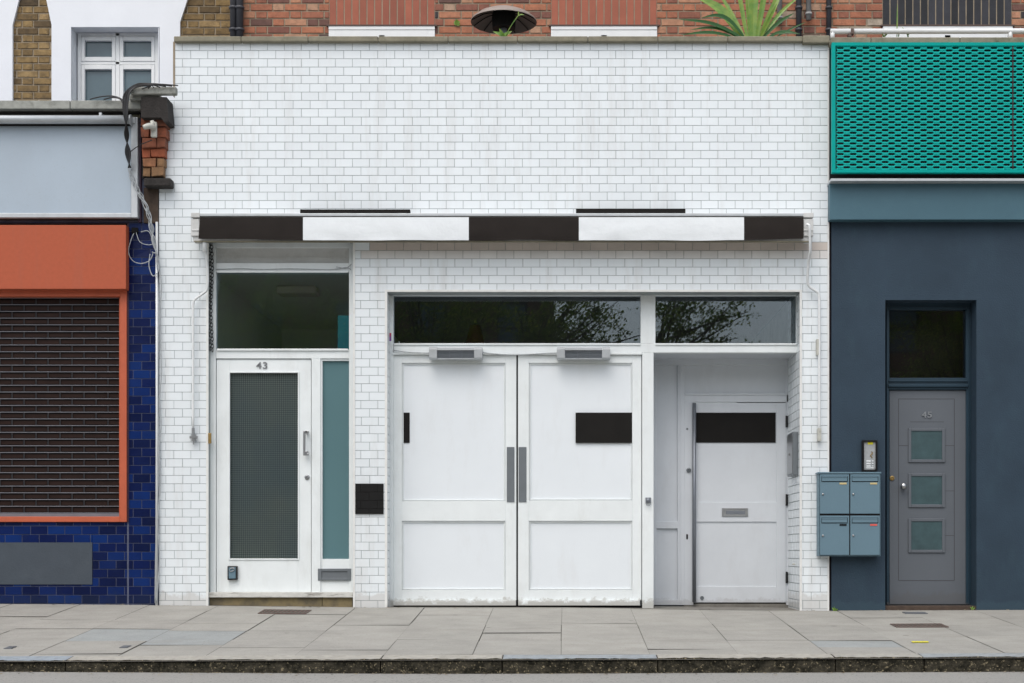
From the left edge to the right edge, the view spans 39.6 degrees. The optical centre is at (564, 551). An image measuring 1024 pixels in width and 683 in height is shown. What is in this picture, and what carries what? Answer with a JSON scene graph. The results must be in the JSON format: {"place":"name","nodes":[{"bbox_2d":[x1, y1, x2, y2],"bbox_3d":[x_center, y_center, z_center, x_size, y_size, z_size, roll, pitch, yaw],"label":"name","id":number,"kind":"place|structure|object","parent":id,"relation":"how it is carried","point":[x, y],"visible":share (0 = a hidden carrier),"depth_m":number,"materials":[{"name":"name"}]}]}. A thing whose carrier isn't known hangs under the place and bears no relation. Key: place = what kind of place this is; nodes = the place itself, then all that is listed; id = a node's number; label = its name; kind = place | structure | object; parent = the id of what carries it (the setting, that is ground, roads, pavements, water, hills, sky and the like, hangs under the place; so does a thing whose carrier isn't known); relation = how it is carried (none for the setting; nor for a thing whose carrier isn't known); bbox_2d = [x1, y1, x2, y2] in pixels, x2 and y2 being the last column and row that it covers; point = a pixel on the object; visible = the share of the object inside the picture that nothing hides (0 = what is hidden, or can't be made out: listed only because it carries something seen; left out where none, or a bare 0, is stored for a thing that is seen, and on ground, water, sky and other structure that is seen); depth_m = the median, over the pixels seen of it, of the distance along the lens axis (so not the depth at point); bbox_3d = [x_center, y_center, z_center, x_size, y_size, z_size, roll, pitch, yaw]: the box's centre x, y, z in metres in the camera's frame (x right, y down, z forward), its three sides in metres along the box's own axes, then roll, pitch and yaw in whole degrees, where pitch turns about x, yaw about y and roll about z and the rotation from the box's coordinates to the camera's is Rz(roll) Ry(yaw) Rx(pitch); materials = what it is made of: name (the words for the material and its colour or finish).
{"place":"outdoors","nodes":[
{"label":"outdoors","id":0,"kind":"place"},
{"bbox_2d":[0,604,1023,661],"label":"pavement","id":1,"kind":"structure","parent":0,"point":[72,630],"depth_m":10.84,"materials":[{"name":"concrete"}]},
{"bbox_2d":[0,101,158,605],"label":"blue shop","id":2,"kind":"structure","parent":1,"relation":"on","point":[77,407],"depth_m":12.42,"materials":[{"name":"tile"}]},
{"bbox_2d":[0,299,118,513],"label":"roller shutter","id":3,"kind":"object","parent":2,"relation":"in","point":[1,345],"depth_m":12.54,"materials":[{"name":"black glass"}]},
{"bbox_2d":[0,113,135,125],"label":"rolled awning","id":4,"kind":"object","parent":2,"relation":"attached to","point":[101,118],"visible":1,"depth_m":12.26,"materials":[{"name":"fabric"}]},
{"bbox_2d":[0,117,141,222],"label":"sign board","id":5,"kind":"object","parent":2,"relation":"attached to","point":[63,171],"visible":1,"depth_m":12.36,"materials":[{"name":"grey metal"}]},
{"bbox_2d":[0,0,229,100],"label":"rendered house","id":6,"kind":"structure","parent":2,"relation":"on","point":[68,50],"depth_m":14.62,"materials":[{"name":"paint"}]},
{"bbox_2d":[78,33,157,100],"bbox_3d":[-4.632,-4.882,14.791,0.856,1.009,0.078,0,0,0],"label":"window","id":7,"kind":"structure","parent":6,"relation":"in","point":[108,63],"depth_m":14.76,"materials":[{"name":"white paint"}]},
{"bbox_2d":[131,228,137,233],"bbox_3d":[-3.753,-2.805,12.406,0.058,0.054,0.044,0,0,-12],"label":"junction box","id":8,"kind":"object","parent":2,"relation":"attached to","point":[134,230],"visible":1,"depth_m":12.39,"materials":[{"name":"black plastic"}]},
{"bbox_2d":[127,168,161,602],"bbox_3d":[-3.658,-1.445,12.358,0.297,3.780,0.095,0,0,0],"label":"grey cable bundle","id":9,"kind":"object","parent":2,"relation":"attached to","point":[158,269],"visible":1,"depth_m":12.38,"materials":[{"name":"grey plastic"}]},
{"bbox_2d":[129,87,177,222],"bbox_3d":[-3.548,-3.433,12.319,0.422,1.124,0.238,0,0,0],"label":"stone corbel","id":10,"kind":"object","parent":2,"relation":"attached to","point":[156,106],"visible":0.93,"depth_m":12.30,"materials":[{"name":"brick"}]},
{"bbox_2d":[90,83,177,167],"bbox_3d":[-3.711,-3.661,12.220,0.784,0.709,0.170,0,0,17],"label":"black cable bundle","id":11,"kind":"object","parent":10,"relation":"attached to","point":[125,99],"visible":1,"depth_m":12.19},
{"bbox_2d":[142,120,156,137],"bbox_3d":[-3.559,-3.637,12.204,0.071,0.136,0.138,0,0,37],"label":"security camera","id":12,"kind":"object","parent":10,"relation":"attached to","point":[152,125],"visible":1,"depth_m":12.20,"materials":[{"name":"grey plastic"}]},
{"bbox_2d":[155,222,157,605],"bbox_3d":[-3.560,-1.199,12.402,0.025,3.358,0.022,0,0,0],"label":"conduit pipe","id":13,"kind":"object","parent":2,"relation":"attached to","point":[156,535],"visible":0.89,"depth_m":12.39,"materials":[{"name":"metal"}]},
{"bbox_2d":[258,609,311,613],"bbox_3d":[-2.368,0.505,12.025,0.406,0.032,0.266,0,0,0],"label":"drain grate","id":14,"kind":"object","parent":1,"relation":"on","point":[276,611],"visible":1,"depth_m":12.02,"materials":[{"name":"metal"}]},
{"bbox_2d":[159,35,829,610],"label":"tiled shop","id":15,"kind":"structure","parent":1,"relation":"on","point":[645,467],"depth_m":12.46,"materials":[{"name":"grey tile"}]},
{"bbox_2d":[208,433,210,443],"bbox_3d":[-3.100,-0.992,12.409,0.028,0.092,0.010,0,0,0],"label":"door contact","id":16,"kind":"object","parent":15,"relation":"attached to","point":[209,438],"depth_m":12.40,"materials":[{"name":"gold metal"}]},
{"bbox_2d":[209,243,213,352],"bbox_3d":[-3.102,-2.251,12.450,0.059,1.009,0.028,0,0,0],"label":"hanging chain","id":17,"kind":"object","parent":15,"relation":"hanging from","point":[210,301],"visible":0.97,"depth_m":12.45,"materials":[{"name":"metal"}]},
{"bbox_2d":[217,359,311,591],"bbox_3d":[-2.648,-0.671,12.492,0.830,2.045,0.109,0,0,0],"label":"door","id":18,"kind":"structure","parent":15,"relation":"in","point":[264,406],"depth_m":12.53,"materials":[{"name":"white paint"}]},
{"bbox_2d":[227,566,237,579],"bbox_3d":[-2.918,0.184,12.476,0.085,0.123,0.052,0,0,0],"label":"key safe","id":19,"kind":"object","parent":18,"relation":"attached to","point":[232,572],"visible":1,"depth_m":12.46,"materials":[{"name":"metal"}]},
{"bbox_2d":[216,264,350,269],"bbox_3d":[-2.467,-2.500,12.478,1.192,0.057,0.010,0,0,0],"label":"overlight wire","id":20,"kind":"object","parent":15,"relation":"attached to","point":[288,268],"visible":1,"depth_m":12.47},
{"bbox_2d":[276,286,319,296],"bbox_3d":[-2.520,-2.462,13.430,0.380,0.074,0.220,0,0,0],"label":"corridor light","id":21,"kind":"object","parent":15,"relation":"attached to","point":[297,291],"visible":1,"depth_m":13.32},
{"bbox_2d":[318,359,350,591],"bbox_3d":[-2.024,-0.673,12.515,0.291,2.050,0.063,0,0,0],"label":"side window","id":22,"kind":"structure","parent":15,"relation":"in","point":[334,574],"depth_m":12.53,"materials":[{"name":"teal glass"}]},
{"bbox_2d":[355,484,383,513],"bbox_3d":[-1.707,-0.463,12.413,0.244,0.264,0.014,0,0,0],"label":"wall plaque","id":23,"kind":"object","parent":15,"relation":"attached to","point":[369,498],"depth_m":12.41,"materials":[{"name":"black metal"}]},
{"bbox_2d":[393,349,428,353],"bbox_3d":[-1.359,-1.777,12.587,0.328,0.040,0.015,0,0,2],"label":"heater cable","id":24,"kind":"object","parent":15,"relation":"attached to","point":[412,352],"visible":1,"depth_m":12.58,"materials":[{"name":"white plastic"}]},
{"bbox_2d":[393,355,515,605],"bbox_3d":[-0.979,-0.637,12.630,1.094,2.224,0.080,0,0,0],"label":"door","id":25,"kind":"structure","parent":15,"relation":"in","point":[455,420],"depth_m":12.65,"materials":[{"name":"white paint"}]},
{"bbox_2d":[429,347,482,359],"bbox_3d":[-0.963,-1.750,12.553,0.468,0.108,0.105,0,0,0],"label":"door heater","id":26,"kind":"object","parent":15,"relation":"attached to","point":[455,353],"depth_m":12.52,"materials":[{"name":"metal"}]},
{"bbox_2d":[466,324,483,342],"bbox_3d":[-0.913,-2.230,14.420,0.200,0.262,0.200,0,0,0],"label":"pendant lamp","id":27,"kind":"object","parent":15,"relation":"hanging from","point":[474,334],"visible":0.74,"depth_m":14.36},
{"bbox_2d":[493,28,511,35],"bbox_3d":[-0.557,-4.620,12.664,0.171,0.079,0.044,0,0,-2],"label":"weed","id":28,"kind":"object","parent":15,"relation":"on","point":[500,33],"visible":0.86,"depth_m":12.67,"materials":[{"name":"green plant"}]},
{"bbox_2d":[505,11,522,35],"bbox_3d":[-0.451,-4.704,12.670,0.175,0.233,0.008,0,0,0],"label":"weed stalk","id":29,"kind":"object","parent":28,"relation":"on","point":[514,21],"visible":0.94,"depth_m":12.67,"materials":[{"name":"green plant"}]},
{"bbox_2d":[471,5,536,33],"bbox_3d":[-0.567,-4.683,13.170,0.611,0.677,0.611,0,0,0],"label":"patio heater","id":30,"kind":"object","parent":15,"relation":"on","point":[494,18],"visible":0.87,"depth_m":13.14,"materials":[{"name":"black metal"}]},
{"bbox_2d":[189,209,820,444],"bbox_3d":[-0.518,-1.955,12.289,5.495,2.040,0.261,0,0,0],"label":"awning","id":31,"kind":"object","parent":15,"relation":"attached to","point":[408,226],"visible":1,"depth_m":12.20,"materials":[{"name":"fabric"}]},
{"bbox_2d":[483,352,556,354],"bbox_3d":[-0.398,-1.755,12.585,0.673,0.030,0.010,0,0,0],"label":"heater cable","id":32,"kind":"object","parent":15,"relation":"attached to","point":[519,354],"visible":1,"depth_m":12.58,"materials":[{"name":"white plastic"}]},
{"bbox_2d":[518,355,640,605],"bbox_3d":[0.131,-0.637,12.630,1.096,2.224,0.080,0,0,0],"label":"door","id":33,"kind":"structure","parent":15,"relation":"in","point":[579,421],"depth_m":12.65,"materials":[{"name":"white paint"}]},
{"bbox_2d":[557,347,609,359],"bbox_3d":[0.163,-1.750,12.553,0.468,0.108,0.105,0,0,0],"label":"door heater","id":34,"kind":"object","parent":15,"relation":"attached to","point":[583,353],"depth_m":12.51,"materials":[{"name":"metal"}]},
{"bbox_2d":[243,0,1023,38],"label":"red brick house","id":35,"kind":"structure","parent":15,"relation":"on","point":[587,18],"depth_m":14.12,"materials":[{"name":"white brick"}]},
{"bbox_2d":[229,0,235,35],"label":"drainpipe","id":36,"kind":"object","parent":35,"relation":"attached to","point":[232,9],"visible":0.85,"depth_m":14.04,"materials":[{"name":"black metal"}]},
{"bbox_2d":[235,0,244,36],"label":"drainpipe","id":37,"kind":"object","parent":35,"relation":"attached to","point":[240,9],"visible":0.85,"depth_m":14.02,"materials":[{"name":"black metal"}]},
{"bbox_2d":[326,24,436,36],"bbox_3d":[-1.817,-4.709,14.130,1.093,1.037,0.080,0,0,0],"label":"window","id":38,"kind":"structure","parent":35,"relation":"in","point":[378,30],"depth_m":14.10,"materials":[{"name":"white paint"}]},
{"bbox_2d":[549,24,658,36],"bbox_3d":[0.387,-4.709,14.130,1.093,1.037,0.080,0,0,0],"label":"window","id":39,"kind":"structure","parent":35,"relation":"in","point":[587,30],"depth_m":14.10,"materials":[{"name":"white paint"}]},
{"bbox_2d":[777,0,782,24],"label":"drainpipe","id":40,"kind":"object","parent":35,"relation":"attached to","point":[779,6],"visible":0.39,"depth_m":14.05,"materials":[{"name":"grey metal"}]},
{"bbox_2d":[795,0,802,35],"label":"drainpipe","id":41,"kind":"object","parent":35,"relation":"attached to","point":[798,9],"visible":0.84,"depth_m":14.05,"materials":[{"name":"black metal"}]},
{"bbox_2d":[805,0,811,20],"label":"drainpipe","id":42,"kind":"object","parent":35,"relation":"attached to","point":[808,13],"visible":1,"depth_m":14.04,"materials":[{"name":"grey metal"}]},
{"bbox_2d":[825,0,831,35],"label":"drainpipe","id":43,"kind":"object","parent":35,"relation":"attached to","point":[828,8],"visible":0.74,"depth_m":14.06,"materials":[{"name":"black metal"}]},
{"bbox_2d":[880,24,1014,37],"bbox_3d":[3.796,-4.709,14.130,1.326,1.037,0.080,0,0,0],"label":"window sill","id":44,"kind":"structure","parent":35,"relation":"in","point":[884,26],"depth_m":14.09,"materials":[{"name":"white paint"}]},
{"bbox_2d":[686,403,787,601],"bbox_3d":[1.585,-0.455,13.105,0.939,1.841,0.104,0,0,0],"label":"door","id":45,"kind":"structure","parent":15,"relation":"in","point":[740,498],"depth_m":13.12,"materials":[{"name":"white paint"}]},
{"bbox_2d":[679,0,804,36],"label":"strap leaf plant","id":46,"kind":"object","parent":15,"relation":"on","point":[753,24],"visible":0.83,"depth_m":12.84,"materials":[{"name":"plant"}]},
{"bbox_2d":[787,432,797,476],"bbox_3d":[2.021,-0.869,12.680,0.062,0.383,0.320,0,0,0],"label":"meter box","id":47,"kind":"object","parent":15,"relation":"attached to","point":[792,454],"visible":1,"depth_m":12.54,"materials":[{"name":"grey metal"}]},
{"bbox_2d":[0,604,1014,675],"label":"leaf litter","id":48,"kind":"object","parent":1,"relation":"on","point":[447,674],"visible":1,"depth_m":9.37,"materials":[{"name":"brown plant"}]},
{"bbox_2d":[902,612,927,613],"bbox_3d":[2.994,0.521,12.174,0.193,0.015,0.121,0,0,0],"label":"cover plate","id":49,"kind":"object","parent":1,"relation":"on","point":[915,612],"visible":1,"depth_m":12.16,"materials":[{"name":"grey metal"}]},
{"bbox_2d":[890,623,948,627],"bbox_3d":[2.797,0.581,11.237,0.411,0.023,0.233,0,0,0],"label":"drain grate","id":50,"kind":"object","parent":1,"relation":"on","point":[920,625],"visible":1,"depth_m":11.23,"materials":[{"name":"metal"}]},
{"bbox_2d":[827,37,1023,611],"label":"slate blue shop","id":51,"kind":"structure","parent":1,"relation":"on","point":[926,331],"depth_m":12.42,"materials":[{"name":"paint"}]},
{"bbox_2d":[816,472,880,555],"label":"mailbox bank","id":52,"kind":"structure","parent":51,"relation":"attached to","point":[848,513],"depth_m":12.29,"materials":[{"name":"blue metal"}]},
{"bbox_2d":[820,474,848,513],"bbox_3d":[2.330,-0.502,12.290,0.252,0.341,0.019,0,0,0],"label":"mailbox door","id":53,"kind":"structure","parent":52,"relation":"in","point":[834,496],"depth_m":12.29,"materials":[{"name":"blue metal"}]},
{"bbox_2d":[820,516,848,554],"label":"mailbox door","id":54,"kind":"structure","parent":52,"relation":"in","point":[834,530],"depth_m":12.29,"materials":[{"name":"blue metal"}]},
{"bbox_2d":[850,474,879,513],"bbox_3d":[2.594,-0.502,12.290,0.254,0.341,0.019,0,0,0],"label":"mailbox door","id":55,"kind":"structure","parent":52,"relation":"in","point":[864,496],"depth_m":12.29,"materials":[{"name":"blue metal"}]},
{"bbox_2d":[850,516,879,554],"bbox_3d":[2.594,-0.144,12.290,0.254,0.341,0.019,0,0,0],"label":"mailbox door","id":56,"kind":"structure","parent":52,"relation":"in","point":[864,530],"depth_m":12.29,"materials":[{"name":"blue metal"}]},
{"bbox_2d":[862,440,877,471],"bbox_3d":[2.655,-0.838,12.400,0.132,0.272,0.040,0,0,0],"label":"intercom","id":57,"kind":"object","parent":51,"relation":"attached to","point":[869,455],"visible":1,"depth_m":12.39,"materials":[{"name":"silver metal"}]},
{"bbox_2d":[830,28,1023,38],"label":"roof rail","id":58,"kind":"object","parent":51,"relation":"on","point":[852,31],"visible":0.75,"depth_m":12.50,"materials":[{"name":"metal"}]},
{"bbox_2d":[831,42,1023,173],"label":"screen","id":59,"kind":"object","parent":51,"relation":"attached to","point":[927,107],"visible":1,"depth_m":12.26,"materials":[{"name":"green paint"}]},
{"bbox_2d":[889,390,965,603],"bbox_3d":[3.217,-0.485,12.598,0.678,1.896,0.113,0,0,0],"label":"door","id":60,"kind":"structure","parent":51,"relation":"in","point":[927,428],"depth_m":12.61,"materials":[{"name":"grey paint"}]},
{"bbox_2d":[0,672,1023,682],"bbox_3d":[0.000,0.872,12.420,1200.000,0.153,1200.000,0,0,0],"label":"road","id":61,"kind":"structure","parent":0,"point":[657,677],"depth_m":9.05,"materials":[{"name":"grey asphalt"}]},
{"bbox_2d":[0,653,1023,673],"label":"kerb","id":62,"kind":"structure","parent":61,"relation":"on","point":[709,663],"depth_m":9.44,"materials":[{"name":"stone"}]}
]}

